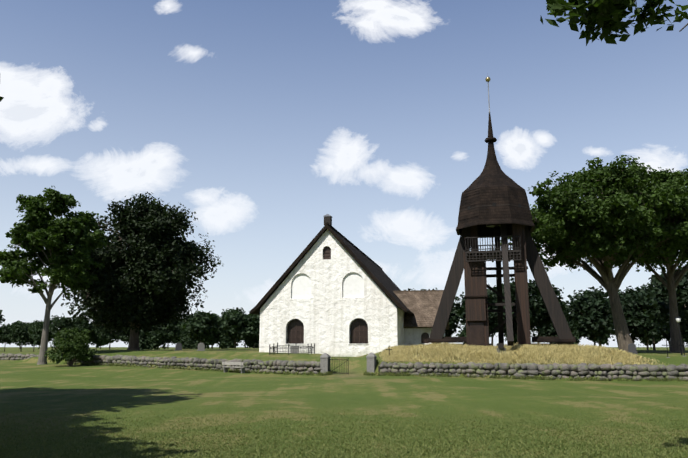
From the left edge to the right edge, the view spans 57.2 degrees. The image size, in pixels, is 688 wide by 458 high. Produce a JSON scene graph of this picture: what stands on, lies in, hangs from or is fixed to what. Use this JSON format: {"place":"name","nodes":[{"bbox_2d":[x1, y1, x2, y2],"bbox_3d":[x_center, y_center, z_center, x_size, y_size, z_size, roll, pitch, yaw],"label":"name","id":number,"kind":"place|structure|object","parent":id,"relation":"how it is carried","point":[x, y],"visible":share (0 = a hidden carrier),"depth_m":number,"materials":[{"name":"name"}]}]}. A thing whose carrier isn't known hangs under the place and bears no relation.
{"place":"outdoors","nodes":[
{"label":"outdoors","id":0,"kind":"place"},
{"bbox_2d":[74,355,320,373],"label":"churchyard wall","id":1,"kind":"structure","parent":0,"point":[286,365],"depth_m":48.67,"materials":[{"name":"grey stone"}]},
{"bbox_2d":[0,347,687,457],"bbox_3d":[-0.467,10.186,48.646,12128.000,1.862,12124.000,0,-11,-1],"label":"ground","id":2,"kind":"structure","parent":0,"point":[57,383],"depth_m":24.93,"materials":[{"name":"green plant"}]},
{"bbox_2d":[0,353,38,359],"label":"wall","id":3,"kind":"structure","parent":2,"relation":"on","point":[10,356],"depth_m":77.93,"materials":[{"name":"stone"}]},
{"bbox_2d":[0,186,106,364],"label":"ash tree","id":4,"kind":"object","parent":2,"relation":"on","point":[57,238],"visible":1,"depth_m":59.98,"materials":[{"name":"green plant"}]},
{"bbox_2d":[44,328,96,365],"bbox_3d":[-24.252,10.557,56.107,3.822,3.581,3.910,8,-13,-35],"label":"bush","id":5,"kind":"object","parent":2,"relation":"on","point":[71,344],"visible":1,"depth_m":55.53,"materials":[{"name":"green plant"}]},
{"bbox_2d":[61,191,222,349],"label":"dark elm tree","id":6,"kind":"object","parent":2,"relation":"on","point":[158,257],"visible":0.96,"depth_m":71.32,"materials":[{"name":"green plant"}]},
{"bbox_2d":[174,343,182,350],"bbox_3d":[-16.311,11.646,62.219,0.760,0.820,0.260,5,-12,-24],"label":"headstone","id":7,"kind":"object","parent":2,"relation":"on","point":[178,346],"visible":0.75,"depth_m":62.15,"materials":[{"name":"stone"}]},
{"bbox_2d":[197,343,204,350],"bbox_3d":[-13.212,10.935,58.360,0.760,0.820,0.260,5,-12,-24],"label":"headstone","id":8,"kind":"object","parent":2,"relation":"on","point":[201,346],"visible":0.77,"depth_m":58.29,"materials":[{"name":"stone"}]},
{"bbox_2d":[222,362,246,372],"bbox_3d":[-8.073,10.192,46.416,2.100,0.810,0.405,-7,-13,33],"label":"wooden bench","id":9,"kind":"object","parent":2,"relation":"on","point":[233,363],"visible":0.85,"depth_m":46.27,"materials":[{"name":"grey wood"}]},
{"bbox_2d":[269,343,314,354],"bbox_3d":[-4.226,9.835,51.703,3.302,1.053,2.202,-2,-11,11],"label":"grave fence","id":10,"kind":"object","parent":2,"relation":"on","point":[306,347],"visible":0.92,"depth_m":50.93,"materials":[{"name":"black metal"}]},
{"bbox_2d":[290,346,298,353],"bbox_3d":[-4.096,10.022,52.316,0.700,0.650,0.160,0,-11,-1],"label":"gravestone","id":11,"kind":"object","parent":2,"relation":"on","point":[296,351],"visible":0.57,"depth_m":52.23,"materials":[{"name":"stone"}]},
{"bbox_2d":[320,353,330,374],"bbox_3d":[-1.283,9.291,43.298,0.574,1.560,0.574,-4,-11,19],"label":"gate post","id":12,"kind":"object","parent":2,"relation":"on","point":[324,362],"visible":0.85,"depth_m":43.08,"materials":[{"name":"stone"}]},
{"bbox_2d":[259,229,403,353],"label":"church gable wall","id":13,"kind":"structure","parent":2,"relation":"on","point":[327,314],"depth_m":54.45,"materials":[{"name":"white paint"}]},
{"bbox_2d":[285,247,367,344],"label":"church windows","id":14,"kind":"structure","parent":13,"relation":"in","point":[353,284],"depth_m":54.67,"materials":[{"name":"white paint"}]},
{"bbox_2d":[249,222,413,314],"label":"church roof","id":15,"kind":"structure","parent":13,"relation":"on","point":[379,276],"depth_m":55.39,"materials":[{"name":"black wood"}]},
{"bbox_2d":[323,214,331,225],"bbox_3d":[-1.431,-0.828,55.920,0.665,1.040,0.665,-2,-11,11],"label":"chimney","id":16,"kind":"object","parent":15,"relation":"on","point":[328,218],"visible":0.95,"depth_m":55.63,"materials":[{"name":"grey stone"}]},
{"bbox_2d":[329,356,347,373],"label":"iron gate","id":17,"kind":"structure","parent":2,"relation":"on","point":[334,359],"depth_m":43.00,"materials":[{"name":"grey metal"}]},
{"bbox_2d":[0,264,687,351],"bbox_3d":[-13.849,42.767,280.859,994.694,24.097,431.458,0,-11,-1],"label":"trees","id":18,"kind":"object","parent":2,"relation":"on","point":[587,314],"visible":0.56,"depth_m":121.49,"materials":[{"name":"green plant"}]},
{"bbox_2d":[329,354,365,356],"bbox_3d":[1.849,13.924,69.455,12.220,0.620,33.120,-2,-11,11],"label":"church footing","id":19,"kind":"object","parent":2,"relation":"on","point":[344,355],"visible":0.07,"depth_m":53.22,"materials":[{"name":"white paint"}]},
{"bbox_2d":[366,352,376,372],"bbox_3d":[1.845,9.058,42.250,0.574,1.560,0.574,-4,-11,19],"label":"gate post","id":20,"kind":"object","parent":2,"relation":"on","point":[371,357],"visible":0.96,"depth_m":42.03,"materials":[{"name":"stone"}]},
{"bbox_2d":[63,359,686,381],"bbox_3d":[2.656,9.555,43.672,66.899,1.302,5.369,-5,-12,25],"label":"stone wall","id":21,"kind":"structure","parent":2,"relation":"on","point":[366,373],"depth_m":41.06,"materials":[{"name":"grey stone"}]},
{"bbox_2d":[404,328,444,346],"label":"wall","id":22,"kind":"structure","parent":2,"relation":"on","point":[412,336],"depth_m":57.54,"materials":[{"name":"white paint"}]},
{"bbox_2d":[393,290,448,329],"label":"roof","id":23,"kind":"structure","parent":22,"relation":"on","point":[422,305],"depth_m":58.97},
{"bbox_2d":[421,332,428,342],"bbox_3d":[7.415,9.929,57.542,0.757,0.970,0.150,-2,-11,11],"label":"porch window","id":24,"kind":"structure","parent":22,"relation":"in","point":[424,336],"depth_m":57.51,"materials":[{"name":"black glass"}]},
{"bbox_2d":[427,77,575,353],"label":"bell tower","id":25,"kind":"structure","parent":2,"relation":"on","point":[494,202],"depth_m":46.51,"materials":[{"name":"brown wood"}]},
{"bbox_2d":[378,342,668,364],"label":"tall grass","id":26,"kind":"structure","parent":2,"relation":"on","point":[446,352],"depth_m":41.39,"materials":[{"name":"yellow plant"}]},
{"bbox_2d":[500,155,687,352],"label":"oak tree","id":27,"kind":"object","parent":2,"relation":"on","point":[602,221],"visible":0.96,"depth_m":53.37,"materials":[{"name":"green plant"}]},
{"bbox_2d":[540,0,687,45],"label":"oak tree","id":28,"kind":"object","parent":2,"relation":"on","point":[606,16],"visible":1,"depth_m":9.84,"materials":[{"name":"green plant"}]},
{"bbox_2d":[628,343,637,353],"bbox_3d":[23.475,9.773,51.365,0.760,0.920,0.260,-2,-11,13],"label":"headstone","id":29,"kind":"object","parent":2,"relation":"on","point":[632,348],"visible":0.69,"depth_m":51.30,"materials":[{"name":"stone"}]},
{"bbox_2d":[629,168,687,351],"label":"oak tree","id":30,"kind":"object","parent":2,"relation":"on","point":[670,276],"visible":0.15,"depth_m":58.82,"materials":[{"name":"green plant"}]},
{"bbox_2d":[675,316,682,354],"bbox_3d":[26.712,8.478,50.163,0.440,3.130,0.418,0,-11,-1],"label":"lamp post","id":31,"kind":"object","parent":2,"relation":"on","point":[678,319],"visible":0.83,"depth_m":50.22,"materials":[{"name":"black metal"}]},
{"bbox_2d":[0,0,687,346],"label":"sky","id":32,"kind":"structure","parent":0,"point":[265,120],"materials":[{"name":"blue"}]},
{"bbox_2d":[378,361,687,380],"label":"churchyard wall","id":33,"kind":"structure","parent":0,"point":[583,369],"depth_m":38.56,"materials":[{"name":"grey stone"}]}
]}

